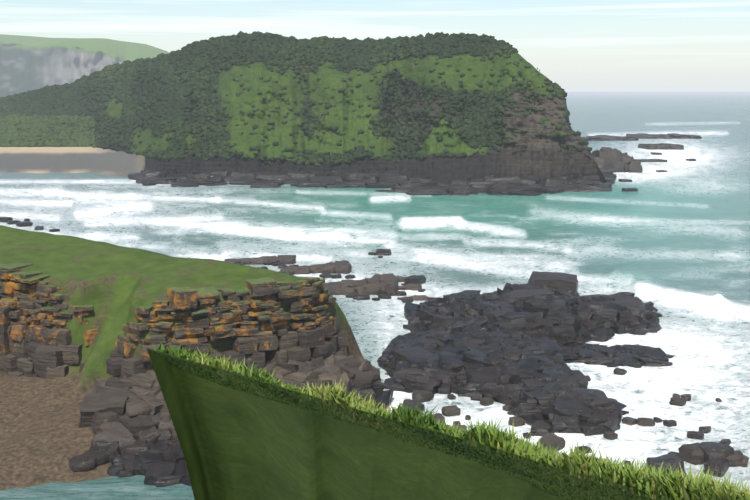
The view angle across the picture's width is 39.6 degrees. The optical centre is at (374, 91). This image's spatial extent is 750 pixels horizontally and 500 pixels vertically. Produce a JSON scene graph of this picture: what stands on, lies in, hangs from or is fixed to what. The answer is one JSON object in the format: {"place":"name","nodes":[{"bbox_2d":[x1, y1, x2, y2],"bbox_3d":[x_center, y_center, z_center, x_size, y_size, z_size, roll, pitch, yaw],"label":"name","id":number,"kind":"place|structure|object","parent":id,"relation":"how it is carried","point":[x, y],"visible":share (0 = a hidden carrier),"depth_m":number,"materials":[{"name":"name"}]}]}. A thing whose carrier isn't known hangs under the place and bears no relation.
{"place":"outdoors","nodes":[
{"label":"outdoors","id":0,"kind":"place"},
{"bbox_2d":[0,34,169,96],"bbox_3d":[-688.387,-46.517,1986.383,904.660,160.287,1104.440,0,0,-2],"label":"headland hill","id":1,"kind":"structure","parent":0,"point":[28,63],"depth_m":1649.08,"materials":[{"name":"grey stone"}]},
{"bbox_2d":[0,225,364,490],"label":"grassy ground","id":2,"kind":"structure","parent":0,"point":[44,437],"depth_m":167.53,"materials":[{"name":"green plant"}]},
{"bbox_2d":[0,263,347,379],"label":"rock cliff","id":3,"kind":"structure","parent":2,"relation":"on","point":[32,344],"depth_m":165.85,"materials":[{"name":"brown stone"}]},
{"bbox_2d":[69,352,393,486],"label":"talus rock","id":4,"kind":"object","parent":2,"relation":"on","point":[129,421],"visible":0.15,"depth_m":147.28,"materials":[{"name":"grey stone"}]},
{"bbox_2d":[0,36,606,184],"bbox_3d":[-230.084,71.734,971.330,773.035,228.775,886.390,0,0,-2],"label":"headland terrain","id":5,"kind":"structure","parent":0,"point":[540,157],"depth_m":616.47,"materials":[{"name":"green plant"}]},
{"bbox_2d":[0,31,592,165],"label":"trees","id":6,"kind":"object","parent":5,"relation":"on","point":[55,115],"visible":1,"depth_m":694.68,"materials":[{"name":"green plant"}]},
{"bbox_2d":[0,92,749,499],"bbox_3d":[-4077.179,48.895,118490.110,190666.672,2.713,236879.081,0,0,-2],"label":"sea","id":7,"kind":"structure","parent":0,"point":[672,242],"depth_m":352.81,"materials":[{"name":"liquid"}]},
{"bbox_2d":[0,217,434,304],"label":"rock slab","id":8,"kind":"object","parent":7,"relation":"in","point":[383,286],"visible":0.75,"depth_m":272.32,"materials":[{"name":"grey stone"}]},
{"bbox_2d":[128,133,701,195],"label":"offshore rock","id":9,"kind":"object","parent":7,"relation":"in","point":[609,161],"visible":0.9,"depth_m":560.09,"materials":[{"name":"grey stone"}]},
{"bbox_2d":[377,271,748,484],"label":"reef rock","id":10,"kind":"object","parent":7,"relation":"on","point":[515,348],"visible":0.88,"depth_m":185.51,"materials":[{"name":"grey stone"}]},
{"bbox_2d":[0,0,749,91],"label":"sky","id":11,"kind":"structure","parent":0,"point":[579,45],"materials":[{"name":"white"}]},
{"bbox_2d":[147,348,678,499],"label":"hill ground","id":12,"kind":"structure","parent":0,"point":[237,445],"depth_m":32.98,"materials":[{"name":"green plant"}]},
{"bbox_2d":[153,342,749,499],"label":"grass","id":13,"kind":"structure","parent":12,"relation":"on","point":[546,478],"depth_m":12.38,"materials":[{"name":"green plant"}]}
]}

